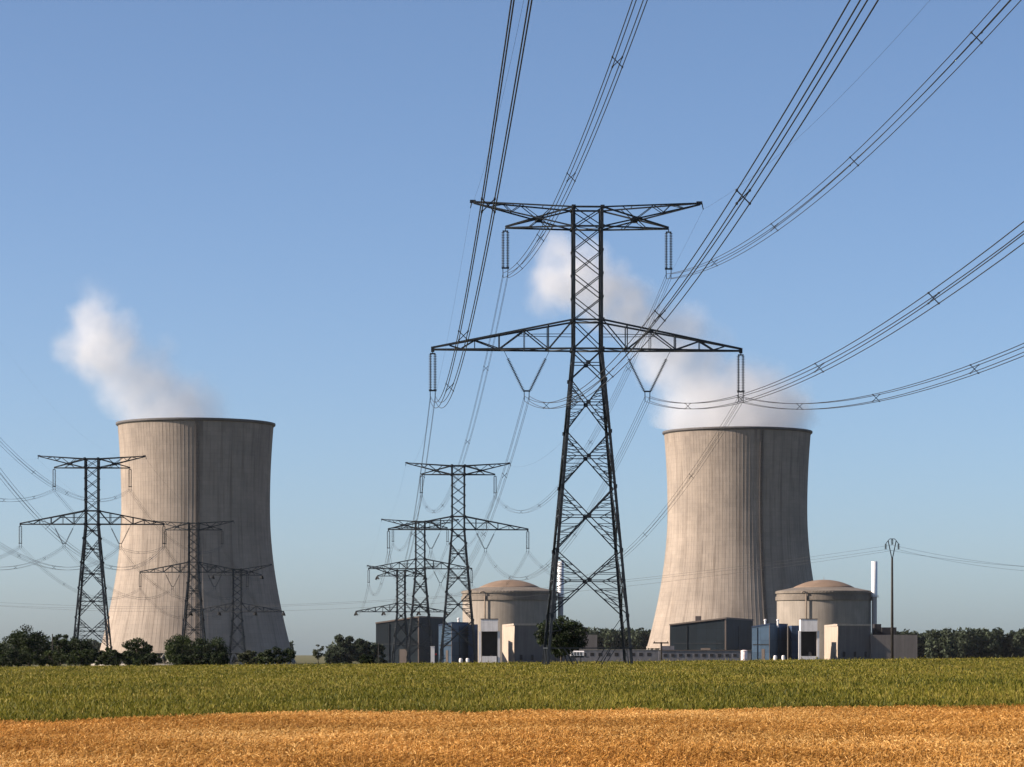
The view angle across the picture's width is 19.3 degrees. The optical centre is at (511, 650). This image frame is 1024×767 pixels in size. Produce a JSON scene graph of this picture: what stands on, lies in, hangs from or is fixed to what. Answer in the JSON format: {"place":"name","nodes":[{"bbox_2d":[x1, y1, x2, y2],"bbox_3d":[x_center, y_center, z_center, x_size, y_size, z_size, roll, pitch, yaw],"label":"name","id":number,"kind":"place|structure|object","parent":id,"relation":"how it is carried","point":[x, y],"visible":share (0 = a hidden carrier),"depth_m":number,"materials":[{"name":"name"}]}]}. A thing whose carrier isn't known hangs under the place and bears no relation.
{"place":"outdoors","nodes":[
{"label":"outdoors","id":0,"kind":"place"},
{"bbox_2d":[1,655,1012,666],"bbox_3d":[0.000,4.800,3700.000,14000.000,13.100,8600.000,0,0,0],"label":"ground","id":1,"kind":"structure","parent":0,"point":[305,659],"depth_m":2564.11,"materials":[{"name":"green plant"}]},
{"bbox_2d":[0,643,7,666],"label":"broadleaf tree","id":2,"kind":"object","parent":1,"relation":"on","point":[2,646],"visible":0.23,"depth_m":598.83,"materials":[{"name":"green plant"}]},
{"bbox_2d":[0,649,36,666],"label":"shrub","id":3,"kind":"object","parent":1,"relation":"on","point":[8,657],"visible":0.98,"depth_m":519.03,"materials":[{"name":"green plant"}]},
{"bbox_2d":[2,624,54,666],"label":"broadleaf tree","id":4,"kind":"object","parent":1,"relation":"on","point":[23,640],"visible":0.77,"depth_m":558.54,"materials":[{"name":"green plant"}]},
{"bbox_2d":[26,650,66,666],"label":"shrub","id":5,"kind":"object","parent":1,"relation":"on","point":[43,661],"visible":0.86,"depth_m":524.40,"materials":[{"name":"green plant"}]},
{"bbox_2d":[51,634,72,665],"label":"broadleaf tree","id":6,"kind":"object","parent":1,"relation":"on","point":[63,641],"visible":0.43,"depth_m":584.23,"materials":[{"name":"green plant"}]},
{"bbox_2d":[58,649,93,665],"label":"shrub","id":7,"kind":"object","parent":1,"relation":"on","point":[75,655],"visible":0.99,"depth_m":519.29,"materials":[{"name":"green plant"}]},
{"bbox_2d":[65,636,97,665],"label":"broadleaf tree","id":8,"kind":"object","parent":1,"relation":"on","point":[75,643],"visible":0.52,"depth_m":588.62,"materials":[{"name":"green plant"}]},
{"bbox_2d":[18,455,165,666],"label":"transmission pylon","id":9,"kind":"object","parent":1,"relation":"on","point":[98,524],"visible":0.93,"depth_m":778.91,"materials":[{"name":"metal"}]},
{"bbox_2d":[0,489,54,501],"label":"conductor bundle","id":10,"kind":"object","parent":9,"relation":"hanging from","point":[27,497],"visible":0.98,"depth_m":710.57,"materials":[{"name":"metal"}]},
{"bbox_2d":[5,547,62,569],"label":"conductor bundle","id":11,"kind":"object","parent":9,"relation":"hanging from","point":[32,561],"visible":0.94,"depth_m":712.28,"materials":[{"name":"metal"}]},
{"bbox_2d":[0,542,120,569],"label":"conductor bundle","id":12,"kind":"object","parent":9,"relation":"hanging from","point":[56,566],"visible":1,"depth_m":590.25,"materials":[{"name":"metal"}]},
{"bbox_2d":[0,441,130,501],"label":"conductor bundle","id":13,"kind":"object","parent":9,"relation":"hanging from","point":[58,486],"visible":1,"depth_m":570.04,"materials":[{"name":"metal"}]},
{"bbox_2d":[0,468,164,569],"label":"conductor bundle","id":14,"kind":"object","parent":9,"relation":"hanging from","point":[61,536],"visible":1,"depth_m":493.09,"materials":[{"name":"metal"}]},
{"bbox_2d":[39,563,140,599],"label":"conductor bundle","id":15,"kind":"object","parent":9,"relation":"hanging from","point":[90,595],"visible":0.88,"depth_m":915.58,"materials":[{"name":"metal"}]},
{"bbox_2d":[53,489,164,553],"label":"conductor bundle","id":16,"kind":"object","parent":9,"relation":"hanging from","point":[106,539],"visible":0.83,"depth_m":895.18,"materials":[{"name":"metal"}]},
{"bbox_2d":[63,547,171,599],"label":"conductor bundle","id":17,"kind":"object","parent":9,"relation":"hanging from","point":[109,586],"visible":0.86,"depth_m":908.18,"materials":[{"name":"metal"}]},
{"bbox_2d":[119,547,213,599],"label":"conductor bundle","id":18,"kind":"object","parent":9,"relation":"hanging from","point":[158,585],"visible":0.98,"depth_m":858.16,"materials":[{"name":"metal"}]},
{"bbox_2d":[130,489,219,553],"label":"conductor bundle","id":19,"kind":"object","parent":9,"relation":"hanging from","point":[167,534],"visible":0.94,"depth_m":865.70,"materials":[{"name":"metal"}]},
{"bbox_2d":[165,546,247,599],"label":"conductor bundle","id":20,"kind":"object","parent":9,"relation":"hanging from","point":[196,584],"visible":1,"depth_m":876.57,"materials":[{"name":"metal"}]},
{"bbox_2d":[87,647,114,665],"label":"broadleaf tree","id":21,"kind":"object","parent":1,"relation":"on","point":[102,655],"visible":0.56,"depth_m":559.09,"materials":[{"name":"green plant"}]},
{"bbox_2d":[104,649,132,665],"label":"shrub","id":22,"kind":"object","parent":1,"relation":"on","point":[117,659],"visible":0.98,"depth_m":529.60,"materials":[{"name":"green plant"}]},
{"bbox_2d":[121,637,152,665],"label":"broadleaf tree","id":23,"kind":"object","parent":1,"relation":"on","point":[134,645],"visible":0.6,"depth_m":599.06,"materials":[{"name":"green plant"}]},
{"bbox_2d":[138,652,162,664],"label":"shrub","id":24,"kind":"object","parent":1,"relation":"on","point":[148,659],"visible":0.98,"depth_m":539.43,"materials":[{"name":"green plant"}]},
{"bbox_2d":[171,654,192,665],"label":"shrub","id":25,"kind":"object","parent":1,"relation":"on","point":[184,660],"visible":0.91,"depth_m":479.41,"materials":[{"name":"green plant"}]},
{"bbox_2d":[164,634,203,664],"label":"broadleaf tree","id":26,"kind":"object","parent":1,"relation":"on","point":[181,644],"visible":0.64,"depth_m":638.62,"materials":[{"name":"green plant"}]},
{"bbox_2d":[4,638,375,663],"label":"distant wood","id":27,"kind":"object","parent":1,"relation":"on","point":[96,644],"depth_m":2411.36,"materials":[{"name":"green plant"}]},
{"bbox_2d":[139,520,248,638],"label":"transmission pylon","id":28,"kind":"object","parent":1,"relation":"on","point":[201,614],"visible":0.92,"depth_m":1038.98,"materials":[{"name":"metal"}]},
{"bbox_2d":[91,417,299,665],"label":"cooling tower","id":29,"kind":"structure","parent":1,"relation":"on","point":[213,469],"depth_m":2014.20,"materials":[{"name":"concrete"}]},
{"bbox_2d":[188,651,209,664],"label":"shrub","id":30,"kind":"object","parent":1,"relation":"on","point":[201,659],"visible":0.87,"depth_m":519.43,"materials":[{"name":"green plant"}]},
{"bbox_2d":[192,636,229,665],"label":"broadleaf tree","id":31,"kind":"object","parent":1,"relation":"on","point":[217,644],"visible":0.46,"depth_m":648.30,"materials":[{"name":"green plant"}]},
{"bbox_2d":[209,651,229,664],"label":"shrub","id":32,"kind":"object","parent":1,"relation":"on","point":[217,656],"visible":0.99,"depth_m":489.34,"materials":[{"name":"green plant"}]},
{"bbox_2d":[189,564,285,664],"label":"transmission pylon","id":33,"kind":"object","parent":1,"relation":"on","point":[233,575],"visible":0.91,"depth_m":1198.81,"materials":[{"name":"metal"}]},
{"bbox_2d":[237,650,259,664],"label":"shrub","id":34,"kind":"object","parent":1,"relation":"on","point":[246,657],"visible":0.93,"depth_m":499.14,"materials":[{"name":"green plant"}]},
{"bbox_2d":[253,650,275,664],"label":"shrub","id":35,"kind":"object","parent":1,"relation":"on","point":[260,655],"visible":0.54,"depth_m":509.70,"materials":[{"name":"green plant"}]},
{"bbox_2d":[261,646,295,663],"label":"shrub","id":36,"kind":"object","parent":1,"relation":"on","point":[289,652],"visible":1,"depth_m":503.38,"materials":[{"name":"green plant"}]},
{"bbox_2d":[312,645,324,663],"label":"broadleaf tree","id":37,"kind":"object","parent":1,"relation":"on","point":[315,652],"visible":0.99,"depth_m":599.86,"materials":[{"name":"green plant"}]},
{"bbox_2d":[324,646,340,663],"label":"broadleaf tree","id":38,"kind":"object","parent":1,"relation":"on","point":[330,657],"visible":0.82,"depth_m":1148.71,"materials":[{"name":"green plant"}]},
{"bbox_2d":[334,634,355,663],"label":"broadleaf tree","id":39,"kind":"object","parent":1,"relation":"on","point":[343,645],"visible":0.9,"depth_m":1148.29,"materials":[{"name":"green plant"}]},
{"bbox_2d":[350,638,371,662],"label":"broadleaf tree","id":40,"kind":"object","parent":1,"relation":"on","point":[361,647],"visible":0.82,"depth_m":1147.45,"materials":[{"name":"green plant"}]},
{"bbox_2d":[359,654,374,663],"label":"shrub","id":41,"kind":"object","parent":1,"relation":"on","point":[369,659],"visible":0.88,"depth_m":479.46,"materials":[{"name":"green plant"}]},
{"bbox_2d":[366,643,387,663],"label":"broadleaf tree","id":42,"kind":"object","parent":1,"relation":"on","point":[373,651],"visible":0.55,"depth_m":1148.31,"materials":[{"name":"green plant"}]},
{"bbox_2d":[354,565,447,663],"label":"transmission pylon","id":43,"kind":"object","parent":1,"relation":"on","point":[396,603],"visible":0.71,"depth_m":1228.36,"materials":[{"name":"metal"}]},
{"bbox_2d":[375,616,442,663],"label":"turbine hall","id":44,"kind":"structure","parent":1,"relation":"on","point":[385,633],"depth_m":1443.18,"materials":[{"name":"metal"}]},
{"bbox_2d":[399,649,406,662],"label":"roller door","id":45,"kind":"structure","parent":44,"relation":"in","point":[402,652],"depth_m":1441.44,"materials":[{"name":"grey metal"}]},
{"bbox_2d":[367,519,472,662],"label":"transmission pylon","id":46,"kind":"object","parent":1,"relation":"on","point":[425,600],"visible":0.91,"depth_m":1078.31,"materials":[{"name":"metal"}]},
{"bbox_2d":[430,646,436,662],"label":"marker cabinet","id":47,"kind":"object","parent":1,"relation":"on","point":[433,653],"visible":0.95,"depth_m":469.75,"materials":[{"name":"grey metal"}]},
{"bbox_2d":[438,618,477,662],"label":"blue building","id":48,"kind":"structure","parent":1,"relation":"on","point":[456,648],"depth_m":1417.05,"materials":[{"name":"metal"}]},
{"bbox_2d":[387,462,529,662],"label":"transmission pylon","id":49,"kind":"object","parent":1,"relation":"on","point":[464,529],"visible":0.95,"depth_m":798.49,"materials":[{"name":"metal"}]},
{"bbox_2d":[368,553,389,595],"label":"conductor bundle","id":50,"kind":"object","parent":49,"relation":"hanging from","point":[381,578],"visible":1,"depth_m":866.92,"materials":[{"name":"metal"}]},
{"bbox_2d":[392,498,421,550],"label":"conductor bundle","id":51,"kind":"object","parent":49,"relation":"hanging from","point":[414,520],"visible":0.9,"depth_m":896.67,"materials":[{"name":"metal"}]},
{"bbox_2d":[440,555,485,595],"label":"conductor bundle","id":52,"kind":"object","parent":49,"relation":"hanging from","point":[475,572],"visible":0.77,"depth_m":841.57,"materials":[{"name":"metal"}]},
{"bbox_2d":[448,496,494,549],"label":"conductor bundle","id":53,"kind":"object","parent":49,"relation":"hanging from","point":[479,531],"visible":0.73,"depth_m":880.18,"materials":[{"name":"metal"}]},
{"bbox_2d":[473,553,528,595],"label":"conductor bundle","id":54,"kind":"object","parent":49,"relation":"hanging from","point":[507,581],"visible":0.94,"depth_m":879.40,"materials":[{"name":"metal"}]},
{"bbox_2d":[479,619,499,662],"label":"hatch gantry","id":55,"kind":"object","parent":1,"relation":"on","point":[489,641],"visible":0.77,"depth_m":1405.40,"materials":[{"name":"metal"}]},
{"bbox_2d":[461,578,557,662],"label":"reactor building","id":56,"kind":"structure","parent":1,"relation":"on","point":[527,608],"depth_m":1617.37,"materials":[{"name":"concrete"}]},
{"bbox_2d":[502,623,596,662],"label":"fuel building","id":57,"kind":"structure","parent":1,"relation":"on","point":[519,643],"depth_m":1414.63,"materials":[{"name":"grey concrete"}]},
{"bbox_2d":[557,561,564,622],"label":"vent stack","id":58,"kind":"object","parent":1,"relation":"on","point":[560,610],"visible":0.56,"depth_m":1638.63,"materials":[{"name":"metal"}]},
{"bbox_2d":[577,650,658,661],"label":"boundary wall","id":59,"kind":"structure","parent":1,"relation":"on","point":[617,655],"depth_m":1380.00,"materials":[{"name":"concrete"}]},
{"bbox_2d":[588,626,659,649],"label":"distant wood","id":60,"kind":"object","parent":1,"relation":"on","point":[607,638],"visible":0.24,"depth_m":2358.65,"materials":[{"name":"green plant"}]},
{"bbox_2d":[653,641,668,660],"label":"cross post","id":61,"kind":"object","parent":1,"relation":"on","point":[660,643],"visible":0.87,"depth_m":479.82,"materials":[{"name":"grey metal"}]},
{"bbox_2d":[659,646,751,660],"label":"office block","id":62,"kind":"structure","parent":1,"relation":"on","point":[670,653],"depth_m":1380.00,"materials":[{"name":"grey concrete"}]},
{"bbox_2d":[669,616,753,659],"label":"turbine hall","id":63,"kind":"structure","parent":1,"relation":"on","point":[724,633],"depth_m":1504.22,"materials":[{"name":"metal"}]},
{"bbox_2d":[646,426,812,649],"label":"cooling tower","id":64,"kind":"structure","parent":1,"relation":"on","point":[741,502],"depth_m":2139.10,"materials":[{"name":"concrete"}]},
{"bbox_2d":[741,650,746,660],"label":"water tank","id":65,"kind":"object","parent":1,"relation":"on","point":[744,654],"visible":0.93,"depth_m":469.59,"materials":[{"name":"white metal"}]},
{"bbox_2d":[752,619,798,659],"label":"blue building","id":66,"kind":"structure","parent":1,"relation":"on","point":[771,640],"depth_m":1477.96,"materials":[{"name":"metal"}]},
{"bbox_2d":[762,649,764,659],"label":"roller door","id":67,"kind":"structure","parent":66,"relation":"in","point":[763,650],"depth_m":1470.95,"materials":[{"name":"grey metal"}]},
{"bbox_2d":[798,619,818,659],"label":"hatch gantry","id":68,"kind":"object","parent":1,"relation":"on","point":[808,639],"visible":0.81,"depth_m":1466.40,"materials":[{"name":"metal"}]},
{"bbox_2d":[775,580,871,659],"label":"reactor building","id":69,"kind":"structure","parent":1,"relation":"on","point":[826,602],"depth_m":1677.66,"materials":[{"name":"concrete"}]},
{"bbox_2d":[824,624,916,659],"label":"fuel building","id":70,"kind":"structure","parent":1,"relation":"on","point":[847,641],"depth_m":1477.00,"materials":[{"name":"grey concrete"}]},
{"bbox_2d":[871,561,876,634],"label":"vent stack","id":71,"kind":"object","parent":1,"relation":"on","point":[874,587],"visible":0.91,"depth_m":1688.65,"materials":[{"name":"metal"}]},
{"bbox_2d":[885,539,898,658],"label":"utility pole","id":72,"kind":"object","parent":1,"relation":"on","point":[892,640],"visible":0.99,"depth_m":460.85,"materials":[{"name":"metal"}]},
{"bbox_2d":[0,550,879,608],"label":"overhead wire","id":73,"kind":"object","parent":72,"relation":"hanging from","point":[445,597],"visible":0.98,"depth_m":532.72,"materials":[{"name":"metal"}]},
{"bbox_2d":[0,545,888,606],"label":"overhead wire","id":74,"kind":"object","parent":72,"relation":"hanging from","point":[440,596],"visible":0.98,"depth_m":533.63,"materials":[{"name":"metal"}]},
{"bbox_2d":[6,550,892,611],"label":"overhead wire","id":75,"kind":"object","parent":72,"relation":"hanging from","point":[487,599],"visible":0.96,"depth_m":522.64,"materials":[{"name":"metal"}]},
{"bbox_2d":[871,627,1023,658],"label":"distant wood","id":76,"kind":"object","parent":1,"relation":"on","point":[968,643],"visible":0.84,"depth_m":1755.08,"materials":[{"name":"green plant"}]},
{"bbox_2d":[0,0,1023,654],"label":"sky","id":77,"kind":"structure","parent":0,"point":[237,209],"materials":[{"name":"blue"}]},
{"bbox_3d":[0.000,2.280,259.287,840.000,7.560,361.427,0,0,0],"label":"green field","id":78,"kind":"structure","parent":0,"visible":0},
{"bbox_2d":[0,655,1023,723],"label":"green crop","id":79,"kind":"object","parent":78,"relation":"on","point":[46,693],"visible":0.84,"depth_m":133.66,"materials":[{"name":"green plant"}]},
{"bbox_2d":[533,615,588,662],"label":"broadleaf tree","id":80,"kind":"object","parent":78,"relation":"on","point":[566,637],"visible":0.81,"depth_m":408.27,"materials":[{"name":"green plant"}]},
{"bbox_2d":[570,651,583,661],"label":"livestock trailer","id":81,"kind":"object","parent":78,"relation":"on","point":[578,654],"visible":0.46,"depth_m":424.30,"materials":[{"name":"metal"}]},
{"bbox_2d":[429,200,744,664],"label":"transmission pylon","id":82,"kind":"object","parent":78,"relation":"on","point":[601,350],"visible":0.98,"depth_m":360.29,"materials":[{"name":"metal"}]},
{"bbox_2d":[387,399,434,579],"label":"conductor bundle","id":83,"kind":"object","parent":82,"relation":"hanging from","point":[406,565],"visible":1,"depth_m":430.90,"materials":[{"name":"metal"}]},
{"bbox_2d":[410,209,470,465],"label":"earth wire","id":84,"kind":"object","parent":82,"relation":"attached to","point":[449,328],"visible":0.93,"depth_m":425.82,"materials":[{"name":"metal"}]},
{"bbox_2d":[420,275,507,512],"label":"conductor bundle","id":85,"kind":"object","parent":82,"relation":"hanging from","point":[476,397],"visible":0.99,"depth_m":433.78,"materials":[{"name":"metal"}]},
{"bbox_2d":[430,397,528,579],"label":"conductor bundle","id":86,"kind":"object","parent":82,"relation":"hanging from","point":[494,497],"visible":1,"depth_m":432.77,"materials":[{"name":"metal"}]},
{"bbox_2d":[430,0,532,407],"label":"conductor bundle","id":87,"kind":"object","parent":82,"relation":"hanging from","point":[489,152],"visible":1,"depth_m":127.91,"materials":[{"name":"metal"}]},
{"bbox_2d":[474,1,523,198],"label":"earth wire","id":88,"kind":"object","parent":82,"relation":"attached to","point":[506,80],"visible":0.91,"depth_m":236.17,"materials":[{"name":"metal"}]},
{"bbox_2d":[484,397,648,579],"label":"conductor bundle","id":89,"kind":"object","parent":82,"relation":"hanging from","point":[590,504],"visible":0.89,"depth_m":438.33,"materials":[{"name":"metal"}]},
{"bbox_2d":[503,0,647,277],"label":"conductor bundle","id":90,"kind":"object","parent":82,"relation":"hanging from","point":[620,59],"visible":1,"depth_m":195.38,"materials":[{"name":"metal"}]},
{"bbox_2d":[496,275,670,512],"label":"conductor bundle","id":91,"kind":"object","parent":82,"relation":"hanging from","point":[609,405],"visible":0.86,"depth_m":437.57,"materials":[{"name":"metal"}]},
{"bbox_2d":[513,210,702,466],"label":"earth wire","id":92,"kind":"object","parent":82,"relation":"hanging from","point":[634,339],"visible":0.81,"depth_m":436.98,"materials":[{"name":"metal"}]},
{"bbox_2d":[529,398,741,580],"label":"conductor bundle","id":93,"kind":"object","parent":82,"relation":"hanging from","point":[667,503],"visible":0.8,"depth_m":437.62,"materials":[{"name":"metal"}]},
{"bbox_2d":[525,0,878,408],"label":"conductor bundle","id":94,"kind":"object","parent":82,"relation":"hanging from","point":[662,311],"visible":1,"depth_m":130.30,"materials":[{"name":"metal"}]},
{"bbox_2d":[706,0,929,207],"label":"earth wire","id":95,"kind":"object","parent":82,"relation":"attached to","point":[827,109],"visible":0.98,"depth_m":246.73,"materials":[{"name":"metal"}]},
{"bbox_2d":[645,221,1023,408],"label":"conductor bundle","id":96,"kind":"object","parent":82,"relation":"hanging from","point":[933,297],"visible":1,"depth_m":182.97,"materials":[{"name":"metal"}]},
{"bbox_2d":[667,0,1020,278],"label":"conductor bundle","id":97,"kind":"object","parent":82,"relation":"hanging from","point":[971,42],"visible":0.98,"depth_m":205.56,"materials":[{"name":"metal"}]},
{"bbox_2d":[740,343,1023,409],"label":"conductor bundle","id":98,"kind":"object","parent":82,"relation":"hanging from","point":[972,371],"visible":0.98,"depth_m":240.86,"materials":[{"name":"metal"}]},
{"bbox_3d":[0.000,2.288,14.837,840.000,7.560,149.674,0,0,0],"label":"wheat field","id":99,"kind":"structure","parent":0,"visible":0},
{"bbox_2d":[0,703,1023,766],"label":"ripe wheat","id":100,"kind":"object","parent":99,"relation":"on","point":[891,736],"visible":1,"depth_m":60.03,"materials":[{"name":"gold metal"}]}
]}

